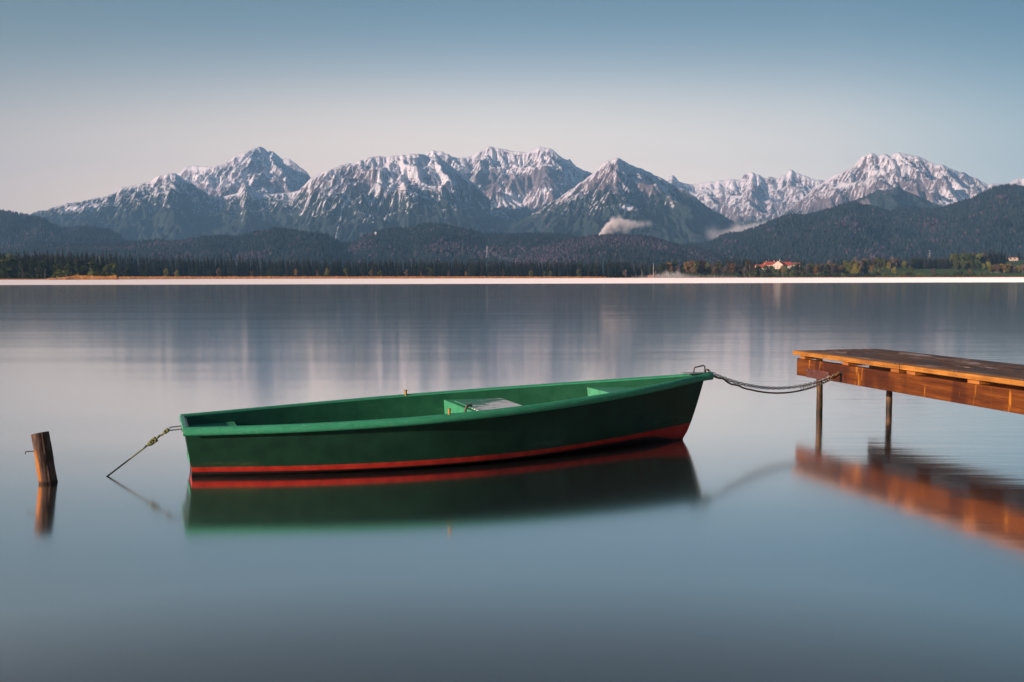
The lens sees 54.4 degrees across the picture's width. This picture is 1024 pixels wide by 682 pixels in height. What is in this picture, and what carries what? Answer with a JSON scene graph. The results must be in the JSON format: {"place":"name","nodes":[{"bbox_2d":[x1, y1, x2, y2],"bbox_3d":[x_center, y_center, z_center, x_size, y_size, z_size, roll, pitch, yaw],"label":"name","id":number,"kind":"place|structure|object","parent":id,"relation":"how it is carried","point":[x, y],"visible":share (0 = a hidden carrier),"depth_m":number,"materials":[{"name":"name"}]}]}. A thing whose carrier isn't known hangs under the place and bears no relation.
{"place":"outdoors","nodes":[
{"label":"outdoors","id":0,"kind":"place"},
{"bbox_2d":[0,217,113,245],"bbox_3d":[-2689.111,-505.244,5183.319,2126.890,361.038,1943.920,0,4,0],"label":"hill","id":1,"kind":"structure","parent":0,"point":[9,231],"depth_m":4789.94,"materials":[{"name":"green plant"}]},
{"bbox_2d":[0,209,126,245],"bbox_3d":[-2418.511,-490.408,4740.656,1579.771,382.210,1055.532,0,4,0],"label":"hillside forest","id":2,"kind":"object","parent":1,"relation":"on","point":[50,231],"visible":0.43,"depth_m":4907.81,"materials":[{"name":"green plant"}]},
{"bbox_2d":[29,173,304,241],"bbox_3d":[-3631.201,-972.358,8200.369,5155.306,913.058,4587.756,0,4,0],"label":"mountain","id":3,"kind":"structure","parent":0,"point":[172,206],"depth_m":7965.42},
{"bbox_2d":[3,236,337,265],"bbox_3d":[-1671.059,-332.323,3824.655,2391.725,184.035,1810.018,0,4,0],"label":"hill","id":4,"kind":"structure","parent":0,"point":[249,257],"depth_m":3326.61,"materials":[{"name":"green plant"}]},
{"bbox_2d":[0,226,355,271],"bbox_3d":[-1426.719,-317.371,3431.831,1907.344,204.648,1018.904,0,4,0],"label":"hillside forest","id":5,"kind":"object","parent":4,"relation":"on","point":[321,245],"visible":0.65,"depth_m":3569.12,"materials":[{"name":"green plant"}]},
{"bbox_2d":[177,146,310,197],"bbox_3d":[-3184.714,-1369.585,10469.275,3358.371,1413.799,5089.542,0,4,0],"label":"mountain","id":6,"kind":"structure","parent":0,"point":[259,169],"depth_m":10354.07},
{"bbox_2d":[287,154,516,242],"bbox_3d":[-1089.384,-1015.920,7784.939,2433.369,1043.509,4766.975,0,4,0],"label":"mountain","id":7,"kind":"structure","parent":0,"point":[347,203],"depth_m":7503.93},
{"bbox_2d":[360,228,539,268],"bbox_3d":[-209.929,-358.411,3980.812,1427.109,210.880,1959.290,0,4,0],"label":"hill","id":8,"kind":"structure","parent":0,"point":[443,243],"depth_m":3586.75,"materials":[{"name":"green plant"}]},
{"bbox_2d":[337,222,581,270],"bbox_3d":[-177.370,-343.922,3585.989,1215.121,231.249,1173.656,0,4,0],"label":"hillside forest","id":9,"kind":"object","parent":8,"relation":"on","point":[510,245],"visible":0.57,"depth_m":3626.98,"materials":[{"name":"green plant"}]},
{"bbox_2d":[424,146,592,221],"bbox_3d":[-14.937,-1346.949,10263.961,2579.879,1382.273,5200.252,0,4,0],"label":"mountain","id":10,"kind":"structure","parent":0,"point":[517,186],"depth_m":9965.70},
{"bbox_2d":[0,277,1023,681],"bbox_3d":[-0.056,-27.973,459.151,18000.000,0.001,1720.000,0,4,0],"label":"lake","id":11,"kind":"structure","parent":0,"point":[852,533],"depth_m":6.62,"materials":[{"name":"liquid"}]},
{"bbox_2d":[25,431,57,484],"bbox_3d":[-3.433,1.016,7.300,0.267,0.716,0.131,0,4,0],"label":"mooring post","id":12,"kind":"object","parent":11,"relation":"in","point":[44,459],"visible":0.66,"depth_m":7.24,"materials":[{"name":"brown wood"}]},
{"bbox_2d":[168,365,713,475],"bbox_3d":[-0.379,0.653,8.455,4.812,0.756,1.452,-1,4,-20],"label":"rowing boat","id":13,"kind":"object","parent":11,"relation":"on","point":[438,428],"visible":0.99,"depth_m":8.07,"materials":[{"name":"paint"}]},
{"bbox_2d":[106,428,168,476],"bbox_3d":[-2.900,0.892,7.572,0.573,0.441,0.056,-1,4,-15],"label":"stern rope","id":14,"kind":"object","parent":13,"relation":"attached to","point":[153,440],"visible":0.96,"depth_m":7.58,"materials":[{"name":"grey fabric"}]},
{"bbox_2d":[793,349,1023,414],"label":"jetty","id":15,"kind":"object","parent":11,"relation":"in","point":[988,384],"visible":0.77,"depth_m":9.32,"materials":[{"name":"brown wood"}]},
{"bbox_2d":[707,370,840,389],"bbox_3d":[2.600,0.356,9.768,1.924,0.259,0.036,-3,4,-33],"label":"mooring chain","id":16,"kind":"object","parent":15,"relation":"hanging from","point":[771,388],"visible":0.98,"depth_m":9.71,"materials":[{"name":"metal"}]},
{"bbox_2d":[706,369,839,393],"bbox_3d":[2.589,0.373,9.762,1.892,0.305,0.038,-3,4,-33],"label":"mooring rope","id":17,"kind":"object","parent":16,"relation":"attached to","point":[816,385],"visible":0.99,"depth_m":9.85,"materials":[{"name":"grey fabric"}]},
{"bbox_2d":[0,0,1023,214],"label":"sky","id":18,"kind":"structure","parent":0,"point":[98,98],"materials":[{"name":"blue"}]},
{"bbox_2d":[1,260,1023,278],"bbox_3d":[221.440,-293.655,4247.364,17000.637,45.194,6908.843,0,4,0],"label":"ground","id":19,"kind":"structure","parent":0,"point":[928,273],"depth_m":1296.10,"materials":[{"name":"green plant"}]},
{"bbox_2d":[0,261,9,278],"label":"broadleaf tree","id":20,"kind":"object","parent":19,"relation":"on","point":[3,267],"visible":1,"depth_m":853.81,"materials":[{"name":"green plant"}]},
{"bbox_2d":[0,253,15,278],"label":"broadleaf tree","id":21,"kind":"object","parent":19,"relation":"on","point":[10,270],"visible":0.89,"depth_m":861.63,"materials":[{"name":"green plant"}]},
{"bbox_2d":[9,257,21,278],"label":"broadleaf tree","id":22,"kind":"object","parent":19,"relation":"on","point":[16,265],"visible":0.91,"depth_m":864.19,"materials":[{"name":"green plant"}]},
{"bbox_2d":[17,261,27,278],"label":"broadleaf tree","id":23,"kind":"object","parent":19,"relation":"on","point":[22,264],"visible":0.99,"depth_m":852.18,"materials":[{"name":"green plant"}]},
{"bbox_2d":[27,258,37,278],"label":"broadleaf tree","id":24,"kind":"object","parent":19,"relation":"on","point":[31,273],"visible":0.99,"depth_m":852.41,"materials":[{"name":"green plant"}]},
{"bbox_2d":[35,264,43,276],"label":"broadleaf tree","id":25,"kind":"object","parent":19,"relation":"on","point":[38,268],"visible":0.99,"depth_m":853.18,"materials":[{"name":"green plant"}]},
{"bbox_2d":[39,261,47,277],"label":"broadleaf tree","id":26,"kind":"object","parent":19,"relation":"on","point":[42,275],"visible":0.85,"depth_m":860.05,"materials":[{"name":"green plant"}]},
{"bbox_2d":[46,249,50,277],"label":"spruce tree","id":27,"kind":"object","parent":19,"relation":"on","point":[48,270],"visible":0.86,"depth_m":895.96,"materials":[{"name":"green plant"}]},
{"bbox_2d":[0,253,109,277],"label":"forest","id":28,"kind":"object","parent":19,"relation":"on","point":[54,256],"visible":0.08,"depth_m":977.91,"materials":[{"name":"green plant"}]},
{"bbox_2d":[50,263,59,274],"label":"broadleaf tree","id":29,"kind":"object","parent":19,"relation":"on","point":[53,267],"visible":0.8,"depth_m":859.89,"materials":[{"name":"green plant"}]},
{"bbox_2d":[64,263,74,274],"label":"broadleaf tree","id":30,"kind":"object","parent":19,"relation":"on","point":[68,266],"visible":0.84,"depth_m":861.67,"materials":[{"name":"green plant"}]},
{"bbox_2d":[78,265,87,275],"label":"broadleaf tree","id":31,"kind":"object","parent":19,"relation":"on","point":[83,268],"visible":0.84,"depth_m":864.74,"materials":[{"name":"green plant"}]},
{"bbox_2d":[83,252,88,273],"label":"spruce tree","id":32,"kind":"object","parent":19,"relation":"on","point":[86,262],"visible":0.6,"depth_m":903.89,"materials":[{"name":"green plant"}]},
{"bbox_2d":[88,260,99,275],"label":"broadleaf tree","id":33,"kind":"object","parent":19,"relation":"on","point":[93,264],"visible":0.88,"depth_m":857.24,"materials":[{"name":"green plant"}]},
{"bbox_2d":[108,260,118,275],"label":"broadleaf tree","id":34,"kind":"object","parent":19,"relation":"on","point":[112,265],"visible":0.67,"depth_m":854.26,"materials":[{"name":"green plant"}]},
{"bbox_2d":[115,251,119,277],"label":"spruce tree","id":35,"kind":"object","parent":19,"relation":"on","point":[117,265],"visible":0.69,"depth_m":1249.52,"materials":[{"name":"green plant"}]},
{"bbox_2d":[119,256,122,276],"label":"spruce tree","id":36,"kind":"object","parent":19,"relation":"on","point":[120,271],"visible":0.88,"depth_m":1295.71,"materials":[{"name":"green plant"}]},
{"bbox_2d":[123,253,127,276],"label":"spruce tree","id":37,"kind":"object","parent":19,"relation":"on","point":[124,266],"visible":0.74,"depth_m":1288.36,"materials":[{"name":"green plant"}]},
{"bbox_2d":[128,255,134,276],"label":"spruce tree","id":38,"kind":"object","parent":19,"relation":"on","point":[130,266],"visible":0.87,"depth_m":1283.32,"materials":[{"name":"green plant"}]},
{"bbox_2d":[133,260,139,276],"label":"spruce tree","id":39,"kind":"object","parent":19,"relation":"on","point":[136,269],"visible":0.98,"depth_m":1288.25,"materials":[{"name":"green plant"}]},
{"bbox_2d":[144,256,149,276],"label":"spruce tree","id":40,"kind":"object","parent":19,"relation":"on","point":[147,271],"visible":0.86,"depth_m":1273.97,"materials":[{"name":"green plant"}]},
{"bbox_2d":[149,255,152,276],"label":"spruce tree","id":41,"kind":"object","parent":19,"relation":"on","point":[150,269],"visible":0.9,"depth_m":1329.11,"materials":[{"name":"green plant"}]},
{"bbox_2d":[156,256,161,276],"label":"spruce tree","id":42,"kind":"object","parent":19,"relation":"on","point":[159,270],"visible":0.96,"depth_m":1287.55,"materials":[{"name":"green plant"}]},
{"bbox_2d":[190,256,194,276],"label":"spruce tree","id":43,"kind":"object","parent":19,"relation":"on","point":[192,271],"visible":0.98,"depth_m":1276.06,"materials":[{"name":"green plant"}]},
{"bbox_2d":[194,257,199,276],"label":"spruce tree","id":44,"kind":"object","parent":19,"relation":"on","point":[197,268],"visible":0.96,"depth_m":1291.76,"materials":[{"name":"green plant"}]},
{"bbox_2d":[205,254,209,276],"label":"spruce tree","id":45,"kind":"object","parent":19,"relation":"on","point":[207,269],"visible":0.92,"depth_m":1278.67,"materials":[{"name":"green plant"}]},
{"bbox_2d":[211,255,216,276],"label":"spruce tree","id":46,"kind":"object","parent":19,"relation":"on","point":[214,270],"visible":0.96,"depth_m":1285.96,"materials":[{"name":"green plant"}]},
{"bbox_2d":[238,258,243,276],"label":"spruce tree","id":47,"kind":"object","parent":19,"relation":"on","point":[240,271],"visible":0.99,"depth_m":1294.56,"materials":[{"name":"green plant"}]},
{"bbox_2d":[246,260,250,276],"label":"spruce tree","id":48,"kind":"object","parent":19,"relation":"on","point":[248,271],"visible":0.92,"depth_m":1280.01,"materials":[{"name":"green plant"}]},
{"bbox_2d":[255,257,259,276],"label":"spruce tree","id":49,"kind":"object","parent":19,"relation":"on","point":[257,271],"visible":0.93,"depth_m":1293.45,"materials":[{"name":"green plant"}]},
{"bbox_2d":[260,258,264,276],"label":"spruce tree","id":50,"kind":"object","parent":19,"relation":"on","point":[261,270],"visible":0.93,"depth_m":1275.39,"materials":[{"name":"green plant"}]},
{"bbox_2d":[277,259,282,276],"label":"spruce tree","id":51,"kind":"object","parent":19,"relation":"on","point":[280,269],"visible":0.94,"depth_m":1250.07,"materials":[{"name":"green plant"}]},
{"bbox_2d":[305,260,310,276],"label":"spruce tree","id":52,"kind":"object","parent":19,"relation":"on","point":[307,270],"visible":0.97,"depth_m":1248.11,"materials":[{"name":"green plant"}]},
{"bbox_2d":[318,258,322,276],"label":"spruce tree","id":53,"kind":"object","parent":19,"relation":"on","point":[320,271],"visible":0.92,"depth_m":1254.72,"materials":[{"name":"green plant"}]},
{"bbox_2d":[347,260,351,276],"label":"spruce tree","id":54,"kind":"object","parent":19,"relation":"on","point":[349,272],"visible":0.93,"depth_m":1250.31,"materials":[{"name":"green plant"}]},
{"bbox_2d":[119,276,606,278],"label":"reeds","id":55,"kind":"object","parent":19,"relation":"on","point":[291,277],"visible":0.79,"depth_m":1202.47,"materials":[{"name":"brown plant"}]},
{"bbox_2d":[110,255,631,276],"bbox_3d":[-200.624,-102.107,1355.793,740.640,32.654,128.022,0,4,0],"label":"forest","id":56,"kind":"object","parent":19,"relation":"on","point":[626,266],"visible":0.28,"depth_m":1323.34,"materials":[{"name":"green plant"}]},
{"bbox_2d":[370,260,375,276],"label":"spruce tree","id":57,"kind":"object","parent":19,"relation":"on","point":[373,271],"visible":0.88,"depth_m":1247.62,"materials":[{"name":"green plant"}]},
{"bbox_2d":[407,259,411,276],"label":"spruce tree","id":58,"kind":"object","parent":19,"relation":"on","point":[409,269],"visible":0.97,"depth_m":1248.93,"materials":[{"name":"green plant"}]},
{"bbox_2d":[412,260,416,276],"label":"spruce tree","id":59,"kind":"object","parent":19,"relation":"on","point":[414,272],"visible":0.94,"depth_m":1247.50,"materials":[{"name":"green plant"}]},
{"bbox_2d":[440,258,444,276],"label":"spruce tree","id":60,"kind":"object","parent":19,"relation":"on","point":[442,270],"visible":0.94,"depth_m":1261.88,"materials":[{"name":"green plant"}]},
{"bbox_2d":[452,258,457,276],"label":"spruce tree","id":61,"kind":"object","parent":19,"relation":"on","point":[455,272],"visible":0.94,"depth_m":1252.28,"materials":[{"name":"green plant"}]},
{"bbox_2d":[494,259,499,276],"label":"spruce tree","id":62,"kind":"object","parent":19,"relation":"on","point":[497,272],"visible":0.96,"depth_m":1253.63,"materials":[{"name":"green plant"}]},
{"bbox_2d":[560,260,564,276],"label":"spruce tree","id":63,"kind":"object","parent":19,"relation":"on","point":[562,272],"visible":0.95,"depth_m":1257.32,"materials":[{"name":"green plant"}]},
{"bbox_2d":[565,261,570,276],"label":"spruce tree","id":64,"kind":"object","parent":19,"relation":"on","point":[567,274],"visible":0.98,"depth_m":1241.84,"materials":[{"name":"green plant"}]},
{"bbox_2d":[570,259,575,276],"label":"spruce tree","id":65,"kind":"object","parent":19,"relation":"on","point":[572,273],"visible":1,"depth_m":1246.19,"materials":[{"name":"green plant"}]},
{"bbox_2d":[593,260,597,276],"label":"spruce tree","id":66,"kind":"object","parent":19,"relation":"on","point":[595,274],"visible":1,"depth_m":1245.30,"materials":[{"name":"green plant"}]},
{"bbox_2d":[610,262,614,276],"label":"spruce tree","id":67,"kind":"object","parent":19,"relation":"on","point":[612,271],"visible":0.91,"depth_m":1269.66,"materials":[{"name":"green plant"}]},
{"bbox_2d":[615,265,619,277],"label":"spruce tree","id":68,"kind":"object","parent":19,"relation":"on","point":[617,274],"visible":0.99,"depth_m":1254.55,"materials":[{"name":"green plant"}]},
{"bbox_2d":[606,262,689,276],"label":"forest","id":69,"kind":"object","parent":19,"relation":"on","point":[649,267],"visible":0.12,"depth_m":1448.15,"materials":[{"name":"green plant"}]},
{"bbox_2d":[659,263,665,274],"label":"broadleaf tree","id":70,"kind":"object","parent":19,"relation":"on","point":[662,267],"visible":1,"depth_m":1230.19,"materials":[{"name":"green plant"}]},
{"bbox_2d":[664,262,673,276],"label":"broadleaf tree","id":71,"kind":"object","parent":19,"relation":"on","point":[669,268],"visible":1,"depth_m":1237.05,"materials":[{"name":"brown plant"}]},
{"bbox_2d":[671,261,679,276],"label":"broadleaf tree","id":72,"kind":"object","parent":19,"relation":"on","point":[674,263],"visible":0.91,"depth_m":1243.89,"materials":[{"name":"green plant"}]},
{"bbox_2d":[684,261,691,274],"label":"broadleaf tree","id":73,"kind":"object","parent":19,"relation":"on","point":[687,268],"visible":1,"depth_m":1234.36,"materials":[{"name":"brown plant"}]},
{"bbox_2d":[687,260,696,271],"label":"broadleaf tree","id":74,"kind":"object","parent":19,"relation":"on","point":[691,262],"visible":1,"depth_m":1226.86,"materials":[{"name":"brown plant"}]},
{"bbox_2d":[693,263,697,276],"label":"broadleaf tree","id":75,"kind":"object","parent":19,"relation":"on","point":[695,267],"visible":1,"depth_m":1224.69,"materials":[{"name":"brown plant"}]},
{"bbox_2d":[699,260,707,271],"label":"broadleaf tree","id":76,"kind":"object","parent":19,"relation":"on","point":[702,263],"visible":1,"depth_m":1250.14,"materials":[{"name":"green plant"}]},
{"bbox_2d":[710,263,718,276],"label":"broadleaf tree","id":77,"kind":"object","parent":19,"relation":"on","point":[714,271],"visible":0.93,"depth_m":1232.35,"materials":[{"name":"brown plant"}]},
{"bbox_2d":[727,263,735,272],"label":"broadleaf tree","id":78,"kind":"object","parent":19,"relation":"on","point":[730,269],"visible":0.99,"depth_m":1230.07,"materials":[{"name":"brown plant"}]},
{"bbox_2d":[746,260,754,276],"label":"broadleaf tree","id":79,"kind":"object","parent":19,"relation":"on","point":[751,266],"visible":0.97,"depth_m":1237.63,"materials":[{"name":"green plant"}]},
{"bbox_2d":[772,260,782,268],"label":"house","id":80,"kind":"structure","parent":19,"relation":"on","point":[777,264],"depth_m":1433.21,"materials":[{"name":"white paint"}]},
{"bbox_2d":[781,262,791,268],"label":"house","id":81,"kind":"structure","parent":19,"relation":"on","point":[787,264],"depth_m":1437.25,"materials":[{"name":"red tile"}]},
{"bbox_2d":[607,276,1022,277],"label":"reeds","id":82,"kind":"object","parent":19,"relation":"on","point":[778,277],"visible":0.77,"depth_m":1204.78,"materials":[{"name":"brown plant"}]},
{"bbox_2d":[823,264,829,276],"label":"broadleaf tree","id":83,"kind":"object","parent":19,"relation":"on","point":[827,266],"visible":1,"depth_m":1225.12,"materials":[{"name":"green plant"}]},
{"bbox_2d":[843,260,850,274],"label":"broadleaf tree","id":84,"kind":"object","parent":19,"relation":"on","point":[846,265],"visible":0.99,"depth_m":1241.84,"materials":[{"name":"green plant"}]},
{"bbox_2d":[850,263,860,273],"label":"broadleaf tree","id":85,"kind":"object","parent":19,"relation":"on","point":[856,269],"visible":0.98,"depth_m":1229.87,"materials":[{"name":"yellow plant"}]},
{"bbox_2d":[718,252,1009,269],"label":"forest","id":86,"kind":"object","parent":19,"relation":"on","point":[1006,260],"visible":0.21,"depth_m":1696.94,"materials":[{"name":"green plant"}]},
{"bbox_2d":[862,260,869,274],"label":"broadleaf tree","id":87,"kind":"object","parent":19,"relation":"on","point":[866,268],"visible":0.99,"depth_m":1244.09,"materials":[{"name":"green plant"}]},
{"bbox_2d":[873,257,882,269],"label":"broadleaf tree","id":88,"kind":"object","parent":19,"relation":"on","point":[879,261],"visible":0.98,"depth_m":1410.73,"materials":[{"name":"green plant"}]},
{"bbox_2d":[948,254,958,266],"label":"broadleaf tree","id":89,"kind":"object","parent":19,"relation":"on","point":[954,257],"visible":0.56,"depth_m":1465.09,"materials":[{"name":"green plant"}]},
{"bbox_2d":[963,254,973,261],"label":"broadleaf tree","id":90,"kind":"object","parent":19,"relation":"on","point":[966,257],"visible":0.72,"depth_m":1466.03,"materials":[{"name":"green plant"}]},
{"bbox_2d":[493,158,746,244],"bbox_3d":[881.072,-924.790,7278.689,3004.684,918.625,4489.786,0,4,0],"label":"mountain","id":91,"kind":"structure","parent":0,"point":[617,196],"depth_m":7089.12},
{"bbox_2d":[664,169,823,228],"bbox_3d":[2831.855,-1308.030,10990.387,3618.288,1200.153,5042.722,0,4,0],"label":"mountain","id":92,"kind":"structure","parent":0,"point":[749,200],"depth_m":10702.92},
{"bbox_2d":[721,191,1023,261],"bbox_3d":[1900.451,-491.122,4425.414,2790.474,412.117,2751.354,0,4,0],"label":"hill","id":93,"kind":"structure","parent":0,"point":[1014,210],"depth_m":3954.53,"materials":[{"name":"green plant"}]},
{"bbox_2d":[684,183,1023,264],"bbox_3d":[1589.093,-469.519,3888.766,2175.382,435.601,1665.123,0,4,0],"label":"hillside forest","id":94,"kind":"object","parent":93,"relation":"on","point":[910,234],"visible":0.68,"depth_m":3813.35,"materials":[{"name":"green plant"}]},
{"bbox_2d":[854,186,942,210],"bbox_3d":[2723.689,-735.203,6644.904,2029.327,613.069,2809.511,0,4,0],"label":"mountain","id":95,"kind":"structure","parent":0,"point":[895,197],"depth_m":6608.87,"materials":[{"name":"grey stone"}]},
{"bbox_2d":[774,153,1023,219],"bbox_3d":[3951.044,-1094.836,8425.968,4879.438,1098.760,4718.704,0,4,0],"label":"mountain","id":96,"kind":"structure","parent":0,"point":[865,175],"depth_m":8422.31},
{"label":"island","id":97,"kind":"structure","parent":0,"visible":0},
{"bbox_2d":[0,279,46,279],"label":"reeds","id":98,"kind":"object","parent":97,"relation":"on","point":[23,279],"visible":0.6,"depth_m":799.07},
{"bbox_2d":[55,269,66,277],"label":"bush","id":99,"kind":"object","parent":97,"relation":"on","point":[62,273],"visible":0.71,"depth_m":785.63,"materials":[{"name":"green plant"}]},
{"bbox_2d":[47,275,117,279],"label":"reeds","id":100,"kind":"object","parent":97,"relation":"on","point":[92,277],"visible":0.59,"depth_m":774.18,"materials":[{"name":"brown plant"}]},
{"bbox_3d":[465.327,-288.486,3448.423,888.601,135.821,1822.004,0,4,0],"label":"hill","id":101,"kind":"structure","parent":0,"visible":0},
{"bbox_2d":[515,233,723,271],"bbox_3d":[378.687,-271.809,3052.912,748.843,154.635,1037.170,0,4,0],"label":"hillside forest","id":102,"kind":"object","parent":101,"relation":"on","point":[630,248],"visible":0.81,"depth_m":3080.91,"materials":[{"name":"green plant"}]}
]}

